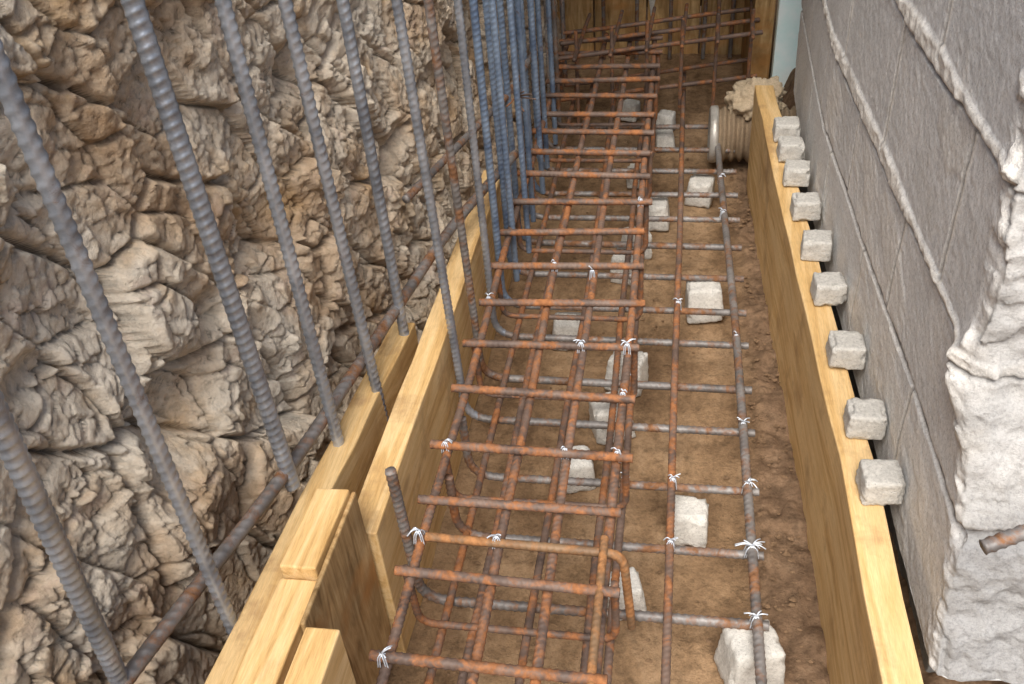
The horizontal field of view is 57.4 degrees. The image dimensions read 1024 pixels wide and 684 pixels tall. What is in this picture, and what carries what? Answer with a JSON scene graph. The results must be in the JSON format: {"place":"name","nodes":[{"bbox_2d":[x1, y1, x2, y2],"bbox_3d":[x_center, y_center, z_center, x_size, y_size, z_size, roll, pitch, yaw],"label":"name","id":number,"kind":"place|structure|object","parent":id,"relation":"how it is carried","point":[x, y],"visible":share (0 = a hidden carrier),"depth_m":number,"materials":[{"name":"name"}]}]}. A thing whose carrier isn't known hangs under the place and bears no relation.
{"place":"outdoors","nodes":[
{"label":"outdoors","id":0,"kind":"place"},
{"bbox_2d":[387,0,1009,683],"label":"ground","id":1,"kind":"structure","parent":0,"point":[715,584],"depth_m":1.52,"materials":[{"name":"soil"}]},
{"bbox_2d":[233,579,315,683],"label":"form board","id":2,"kind":"object","parent":1,"relation":"on","point":[272,649],"visible":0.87,"depth_m":0.93,"materials":[{"name":"brown wood"}]},
{"bbox_2d":[0,0,561,683],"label":"rock wall","id":3,"kind":"structure","parent":1,"relation":"on","point":[82,78],"depth_m":1.10,"materials":[{"name":"rock"}]},
{"bbox_2d":[205,322,417,683],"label":"form board","id":4,"kind":"object","parent":1,"relation":"on","point":[349,461],"visible":0.39,"depth_m":1.24,"materials":[{"name":"brown wood"}]},
{"bbox_2d":[280,489,349,580],"bbox_3d":[-0.203,0.325,1.116,0.044,0.316,0.113,2,38,10],"label":"form board","id":5,"kind":"object","parent":1,"relation":"on","point":[307,550],"visible":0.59,"depth_m":1.01,"materials":[{"name":"brown wood"}]},
{"bbox_2d":[284,627,355,683],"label":"form board","id":6,"kind":"object","parent":1,"relation":"on","point":[320,656],"visible":1,"depth_m":0.90,"materials":[{"name":"brown wood"}]},
{"bbox_2d":[300,492,390,683],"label":"plywood sheet","id":7,"kind":"object","parent":1,"relation":"on","point":[346,599],"visible":0.7,"depth_m":1.07,"materials":[{"name":"brown wood"}]},
{"bbox_2d":[358,170,511,652],"bbox_3d":[-0.099,0.043,1.552,0.044,0.251,0.920,2,38,10],"label":"form board","id":8,"kind":"object","parent":1,"relation":"on","point":[424,409],"visible":0.57,"depth_m":1.34,"materials":[{"name":"brown wood"}]},
{"bbox_2d":[369,32,662,683],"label":"rebar cage","id":9,"kind":"object","parent":1,"relation":"on","point":[488,580],"visible":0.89,"depth_m":1.37,"materials":[{"name":"metal"}]},
{"bbox_2d":[488,0,519,281],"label":"vertical rebar","id":10,"kind":"object","parent":9,"relation":"attached to","point":[500,95],"visible":0.98,"depth_m":1.59,"materials":[{"name":"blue metal"}]},
{"bbox_2d":[506,0,531,253],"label":"vertical rebar","id":11,"kind":"object","parent":9,"relation":"attached to","point":[514,64],"visible":0.94,"depth_m":1.69,"materials":[{"name":"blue metal"}]},
{"bbox_2d":[514,0,535,221],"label":"vertical rebar","id":12,"kind":"object","parent":9,"relation":"attached to","point":[520,47],"visible":0.88,"depth_m":1.79,"materials":[{"name":"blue metal"}]},
{"bbox_2d":[425,532,635,683],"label":"stirrup","id":13,"kind":"object","parent":9,"relation":"attached to","point":[602,552],"visible":1,"depth_m":1.11,"materials":[{"name":"brown metal"}]},
{"bbox_2d":[527,0,545,193],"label":"vertical rebar","id":14,"kind":"object","parent":9,"relation":"attached to","point":[532,29],"visible":0.95,"depth_m":1.90,"materials":[{"name":"grey metal"}]},
{"bbox_2d":[535,0,549,168],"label":"vertical rebar","id":15,"kind":"object","parent":9,"relation":"attached to","point":[541,68],"visible":0.92,"depth_m":2.01,"materials":[{"name":"grey metal"}]},
{"bbox_2d":[545,0,557,144],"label":"vertical rebar","id":16,"kind":"object","parent":9,"relation":"attached to","point":[550,57],"visible":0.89,"depth_m":2.11,"materials":[{"name":"grey metal"}]},
{"bbox_2d":[551,0,561,121],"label":"vertical rebar","id":17,"kind":"object","parent":9,"relation":"attached to","point":[555,43],"visible":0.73,"depth_m":2.22,"materials":[{"name":"metal"}]},
{"bbox_2d":[559,0,567,77],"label":"vertical rebar","id":18,"kind":"object","parent":9,"relation":"attached to","point":[562,20],"visible":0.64,"depth_m":2.42,"materials":[{"name":"metal"}]},
{"bbox_2d":[377,173,767,667],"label":"wire ties","id":19,"kind":"object","parent":9,"relation":"attached to","point":[497,536],"visible":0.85,"depth_m":1.25,"materials":[{"name":"white metal"}]},
{"bbox_2d":[391,0,754,436],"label":"bent rebar dowel","id":20,"kind":"object","parent":9,"relation":"attached to","point":[407,65],"visible":0.88,"depth_m":1.31,"materials":[{"name":"metal"}]},
{"bbox_2d":[423,0,751,394],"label":"bent rebar dowel","id":21,"kind":"object","parent":9,"relation":"attached to","point":[486,370],"visible":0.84,"depth_m":1.42,"materials":[{"name":"metal"}]},
{"bbox_2d":[453,0,748,349],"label":"bent rebar dowel","id":22,"kind":"object","parent":9,"relation":"attached to","point":[467,88],"visible":0.83,"depth_m":1.54,"materials":[{"name":"metal"}]},
{"bbox_2d":[445,474,763,560],"bbox_3d":[0.124,0.237,1.257,0.427,0.126,0.013,2,38,9],"label":"bent rebar dowel","id":23,"kind":"object","parent":9,"relation":"attached to","point":[460,525],"visible":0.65,"depth_m":1.28,"materials":[{"name":"metal"}]},
{"bbox_2d":[469,0,746,316],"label":"bent rebar dowel","id":24,"kind":"object","parent":9,"relation":"attached to","point":[478,56],"visible":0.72,"depth_m":1.60,"materials":[{"name":"grey metal"}]},
{"bbox_2d":[459,415,759,496],"bbox_3d":[0.139,0.165,1.347,0.432,0.127,0.013,2,38,9],"label":"bent rebar dowel","id":25,"kind":"object","parent":9,"relation":"attached to","point":[473,467],"visible":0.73,"depth_m":1.37,"materials":[{"name":"metal"}]},
{"bbox_2d":[482,0,743,281],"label":"bent rebar dowel","id":26,"kind":"object","parent":9,"relation":"attached to","point":[601,275],"visible":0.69,"depth_m":1.75,"materials":[{"name":"grey metal"}]},
{"bbox_2d":[124,150,518,683],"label":"horizontal rebar","id":27,"kind":"object","parent":26,"relation":"attached to","point":[156,639],"visible":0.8,"depth_m":1.12,"materials":[{"name":"metal"}]},
{"bbox_2d":[0,390,127,683],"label":"vertical rebar","id":28,"kind":"object","parent":27,"relation":"attached to","point":[20,467],"visible":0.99,"depth_m":0.75,"materials":[{"name":"metal"}]},
{"bbox_2d":[0,39,237,634],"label":"vertical rebar","id":29,"kind":"object","parent":27,"relation":"attached to","point":[28,137],"visible":0.91,"depth_m":0.78,"materials":[{"name":"metal"}]},
{"bbox_2d":[120,0,300,491],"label":"vertical rebar","id":30,"kind":"object","parent":27,"relation":"attached to","point":[140,25],"visible":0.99,"depth_m":0.92,"materials":[{"name":"metal"}]},
{"bbox_2d":[215,0,343,446],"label":"vertical rebar","id":31,"kind":"object","parent":27,"relation":"attached to","point":[235,49],"visible":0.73,"depth_m":1.02,"materials":[{"name":"metal"}]},
{"bbox_2d":[278,0,388,421],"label":"vertical rebar","id":32,"kind":"object","parent":27,"relation":"attached to","point":[293,37],"visible":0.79,"depth_m":1.11,"materials":[{"name":"metal"}]},
{"bbox_2d":[336,0,408,335],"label":"vertical rebar","id":33,"kind":"object","parent":27,"relation":"attached to","point":[350,44],"visible":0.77,"depth_m":1.24,"materials":[{"name":"metal"}]},
{"bbox_2d":[496,0,741,250],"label":"bent rebar dowel","id":34,"kind":"object","parent":9,"relation":"attached to","point":[513,166],"visible":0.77,"depth_m":1.85,"materials":[{"name":"grey metal"}]},
{"bbox_2d":[543,0,707,129],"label":"bent rebar dowel","id":35,"kind":"object","parent":9,"relation":"attached to","point":[687,126],"visible":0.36,"depth_m":2.29,"materials":[{"name":"metal"}]},
{"bbox_2d":[513,0,739,222],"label":"bent rebar dowel","id":36,"kind":"object","parent":9,"relation":"attached to","point":[695,219],"visible":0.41,"depth_m":1.96,"materials":[{"name":"grey metal"}]},
{"bbox_2d":[521,0,737,197],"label":"bent rebar dowel","id":37,"kind":"object","parent":9,"relation":"attached to","point":[654,194],"visible":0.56,"depth_m":2.03,"materials":[{"name":"grey metal"}]},
{"bbox_2d":[402,51,537,202],"bbox_3d":[-0.045,-0.411,1.682,0.038,0.053,0.708,7,39,16],"label":"horizontal rebar","id":38,"kind":"object","parent":37,"relation":"attached to","point":[435,168],"visible":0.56,"depth_m":1.52,"materials":[{"name":"metal"}]},
{"bbox_2d":[506,91,535,111],"bbox_3d":[0.018,-0.447,1.721,0.057,0.042,0.022,2,38,10],"label":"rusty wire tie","id":39,"kind":"object","parent":38,"relation":"attached to","point":[529,94],"visible":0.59,"depth_m":1.72,"materials":[{"name":"metal"}]},
{"bbox_2d":[527,3,735,174],"bbox_3d":[0.244,-0.822,1.831,0.454,1.077,0.054,2,38,10],"label":"bent rebar dowel","id":40,"kind":"object","parent":9,"relation":"attached to","point":[686,171],"visible":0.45,"depth_m":2.12,"materials":[{"name":"grey metal"}]},
{"bbox_2d":[538,0,734,152],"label":"bent rebar dowel","id":41,"kind":"object","parent":9,"relation":"attached to","point":[669,149],"visible":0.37,"depth_m":2.21,"materials":[{"name":"metal"}]},
{"bbox_2d":[552,312,580,350],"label":"concrete spacer block","id":42,"kind":"object","parent":1,"relation":"on","point":[565,327],"depth_m":1.73,"materials":[{"name":"grey concrete"}]},
{"bbox_2d":[556,0,594,50],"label":"panel","id":43,"kind":"object","parent":1,"relation":"on","point":[577,12],"depth_m":2.87,"materials":[{"name":"brown wood"}]},
{"bbox_2d":[559,445,595,493],"bbox_3d":[0.100,0.200,1.479,0.060,0.063,0.055,-7,38,-2],"label":"concrete spacer block","id":44,"kind":"object","parent":1,"relation":"on","point":[582,468],"depth_m":1.45,"materials":[{"name":"grey concrete"}]},
{"bbox_2d":[601,0,605,59],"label":"bar","id":45,"kind":"object","parent":1,"relation":"on","point":[603,11],"visible":0.53,"depth_m":2.80,"materials":[{"name":"metal"}]},
{"bbox_2d":[589,389,635,444],"bbox_3d":[0.167,0.125,1.560,0.069,0.074,0.063,-10,38,-5],"label":"concrete spacer block","id":46,"kind":"object","parent":1,"relation":"on","point":[598,411],"depth_m":1.54,"materials":[{"name":"grey concrete"}]},
{"bbox_2d":[594,0,646,50],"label":"panel","id":47,"kind":"object","parent":1,"relation":"on","point":[613,8],"depth_m":2.85,"materials":[{"name":"brown wood"}]},
{"bbox_2d":[610,248,633,285],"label":"concrete spacer block","id":48,"kind":"object","parent":1,"relation":"on","point":[618,258],"depth_m":1.90,"materials":[{"name":"grey concrete"}]},
{"bbox_2d":[604,351,648,396],"bbox_3d":[0.202,0.052,1.650,0.068,0.073,0.063,12,41,21],"label":"concrete spacer block","id":49,"kind":"object","parent":1,"relation":"on","point":[643,367],"depth_m":1.63,"materials":[{"name":"grey concrete"}]},
{"bbox_2d":[607,567,646,619],"bbox_3d":[0.155,0.346,1.287,0.056,0.060,0.051,-7,38,-2],"label":"concrete spacer block","id":50,"kind":"object","parent":1,"relation":"on","point":[639,603],"depth_m":1.26,"materials":[{"name":"grey concrete"}]},
{"bbox_2d":[621,98,640,121],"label":"concrete spacer block","id":51,"kind":"object","parent":1,"relation":"on","point":[631,105],"depth_m":2.51,"materials":[{"name":"grey concrete"}]},
{"bbox_2d":[446,133,817,681],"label":"soil clods","id":52,"kind":"object","parent":1,"relation":"on","point":[792,599],"visible":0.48,"depth_m":1.49,"materials":[{"name":"brown soil"}]},
{"bbox_2d":[626,163,640,188],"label":"concrete spacer block","id":53,"kind":"object","parent":1,"relation":"on","point":[629,182],"depth_m":2.23,"materials":[{"name":"grey concrete"}]},
{"bbox_2d":[621,226,651,259],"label":"concrete spacer block","id":54,"kind":"object","parent":1,"relation":"on","point":[648,254],"depth_m":1.98,"materials":[{"name":"grey concrete"}]},
{"bbox_2d":[635,0,638,59],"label":"bar","id":55,"kind":"object","parent":1,"relation":"on","point":[636,18],"visible":0.53,"depth_m":2.79,"materials":[{"name":"metal"}]},
{"bbox_2d":[603,71,685,683],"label":"reinforcement mat","id":56,"kind":"object","parent":1,"relation":"on","point":[667,618],"visible":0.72,"depth_m":1.39,"materials":[{"name":"metal"}]},
{"bbox_2d":[649,197,669,230],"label":"concrete spacer block","id":57,"kind":"object","parent":1,"relation":"on","point":[659,207],"depth_m":2.05,"materials":[{"name":"grey concrete"}]},
{"bbox_2d":[655,129,674,152],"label":"concrete spacer block","id":58,"kind":"object","parent":1,"relation":"on","point":[664,138],"depth_m":2.35,"materials":[{"name":"grey concrete"}]},
{"bbox_2d":[656,109,675,130],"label":"concrete spacer block","id":59,"kind":"object","parent":1,"relation":"on","point":[664,116],"depth_m":2.44,"materials":[{"name":"grey concrete"}]},
{"bbox_2d":[558,0,762,122],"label":"crossing rebar cage","id":60,"kind":"object","parent":59,"relation":"on","point":[613,37],"visible":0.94,"depth_m":2.38,"materials":[{"name":"metal"}]},
{"bbox_2d":[668,0,672,59],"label":"bar","id":61,"kind":"object","parent":1,"relation":"on","point":[670,26],"visible":0.77,"depth_m":2.79,"materials":[{"name":"metal"}]},
{"bbox_2d":[647,0,700,53],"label":"panel","id":62,"kind":"object","parent":1,"relation":"on","point":[662,8],"depth_m":2.83,"materials":[{"name":"brown wood"}]},
{"bbox_2d":[649,0,654,13],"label":"plaster run","id":63,"kind":"object","parent":62,"relation":"attached to","point":[651,2],"visible":0.61,"depth_m":2.80,"materials":[{"name":"concrete"}]},
{"bbox_2d":[674,495,708,547],"bbox_3d":[0.259,0.264,1.377,0.061,0.064,0.057,2,38,10],"label":"concrete spacer block","id":64,"kind":"object","parent":1,"relation":"on","point":[691,523],"depth_m":1.36,"materials":[{"name":"grey concrete"}]},
{"bbox_2d":[684,174,714,208],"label":"concrete spacer block","id":65,"kind":"object","parent":1,"relation":"on","point":[701,182],"depth_m":2.12,"materials":[{"name":"grey concrete"}]},
{"bbox_2d":[685,281,723,323],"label":"concrete spacer block","id":66,"kind":"object","parent":1,"relation":"on","point":[703,294],"depth_m":1.77,"materials":[{"name":"grey concrete"}]},
{"bbox_2d":[701,0,707,58],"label":"bar","id":67,"kind":"object","parent":1,"relation":"on","point":[705,6],"visible":0.73,"depth_m":2.79,"materials":[{"name":"metal"}]},
{"bbox_2d":[699,0,744,54],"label":"panel","id":68,"kind":"object","parent":1,"relation":"on","point":[723,44],"visible":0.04,"depth_m":2.82,"materials":[{"name":"brown wood"}]},
{"bbox_2d":[728,0,735,58],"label":"bar","id":69,"kind":"object","parent":1,"relation":"on","point":[732,18],"visible":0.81,"depth_m":2.77,"materials":[{"name":"metal"}]},
{"bbox_2d":[714,619,785,683],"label":"concrete spacer block","id":70,"kind":"object","parent":1,"relation":"on","point":[734,657],"depth_m":1.16,"materials":[{"name":"grey concrete"}]},
{"bbox_2d":[385,466,768,631],"bbox_3d":[0.088,0.252,1.131,0.455,0.262,0.025,1,38,8],"label":"bent rebar dowel","id":71,"kind":"object","parent":70,"relation":"on","point":[420,585],"visible":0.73,"depth_m":1.18,"materials":[{"name":"metal"}]},
{"bbox_2d":[715,143,766,683],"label":"rebar","id":72,"kind":"object","parent":70,"relation":"on","point":[757,625],"visible":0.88,"depth_m":1.39,"materials":[{"name":"metal"}]},
{"bbox_2d":[707,76,796,162],"bbox_3d":[0.603,-0.531,2.199,0.272,0.206,0.175,2,38,10],"label":"drain pipe","id":73,"kind":"object","parent":1,"relation":"on","point":[729,125],"visible":0.45,"depth_m":2.16,"materials":[{"name":"plastic"}]},
{"bbox_2d":[741,0,775,78],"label":"corner post","id":74,"kind":"object","parent":1,"relation":"on","point":[762,44],"visible":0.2,"depth_m":2.44,"materials":[{"name":"brown wood"}]},
{"bbox_2d":[770,0,802,86],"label":"insulation board","id":75,"kind":"object","parent":1,"relation":"on","point":[787,25],"depth_m":2.38,"materials":[{"name":"blue plastic"}]},
{"bbox_2d":[746,85,923,683],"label":"form board","id":76,"kind":"object","parent":1,"relation":"on","point":[865,625],"visible":0.86,"depth_m":1.26,"materials":[{"name":"brown wood"}]},
{"bbox_2d":[772,116,800,141],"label":"concrete spacer block","id":77,"kind":"object","parent":76,"relation":"on","point":[786,126],"depth_m":1.81,"materials":[{"name":"grey concrete"}]},
{"bbox_2d":[776,136,804,161],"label":"concrete spacer block","id":78,"kind":"object","parent":76,"relation":"on","point":[790,148],"depth_m":1.75,"materials":[{"name":"grey concrete"}]},
{"bbox_2d":[782,159,809,186],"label":"concrete spacer block","id":79,"kind":"object","parent":76,"relation":"on","point":[796,173],"depth_m":1.68,"materials":[{"name":"grey concrete"}]},
{"bbox_2d":[790,192,821,220],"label":"concrete spacer block","id":80,"kind":"object","parent":76,"relation":"on","point":[806,206],"depth_m":1.58,"materials":[{"name":"grey concrete"}]},
{"bbox_2d":[800,229,831,261],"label":"concrete spacer block","id":81,"kind":"object","parent":76,"relation":"on","point":[816,245],"depth_m":1.49,"materials":[{"name":"grey concrete"}]},
{"bbox_2d":[810,272,847,305],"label":"concrete spacer block","id":82,"kind":"object","parent":76,"relation":"on","point":[829,288],"depth_m":1.39,"materials":[{"name":"grey concrete"}]},
{"bbox_2d":[825,330,866,369],"bbox_3d":[0.461,0.011,1.290,0.048,0.038,0.048,2,38,10],"label":"concrete spacer block","id":83,"kind":"object","parent":76,"relation":"on","point":[846,350],"depth_m":1.27,"materials":[{"name":"grey concrete"}]},
{"bbox_2d":[843,397,886,439],"bbox_3d":[0.446,0.096,1.181,0.049,0.037,0.045,2,38,10],"label":"concrete spacer block","id":84,"kind":"object","parent":76,"relation":"on","point":[865,419],"depth_m":1.17,"materials":[{"name":"grey concrete"}]},
{"bbox_2d":[855,459,905,505],"bbox_3d":[0.432,0.164,1.095,0.050,0.038,0.048,2,38,10],"label":"concrete spacer block","id":85,"kind":"object","parent":76,"relation":"on","point":[880,482],"depth_m":1.08,"materials":[{"name":"grey concrete"}]},
{"bbox_2d":[796,112,934,672],"bbox_3d":[0.760,-0.036,1.592,0.434,0.198,1.420,2,38,10],"label":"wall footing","id":86,"kind":"object","parent":1,"relation":"on","point":[925,657],"depth_m":1.21,"materials":[{"name":"grey concrete"}]},
{"bbox_2d":[796,110,1001,680],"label":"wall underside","id":87,"kind":"structure","parent":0,"point":[908,580],"depth_m":1.03,"materials":[{"name":"grey concrete"}]},
{"bbox_2d":[794,0,1023,683],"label":"concrete block wall","id":88,"kind":"structure","parent":0,"point":[910,114],"depth_m":0.97,"materials":[{"name":"grey concrete"}]},
{"bbox_2d":[979,524,1023,554],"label":"rebar stub","id":89,"kind":"object","parent":88,"relation":"attached to","point":[1005,539],"visible":1,"depth_m":0.81,"materials":[{"name":"metal"}]}
]}

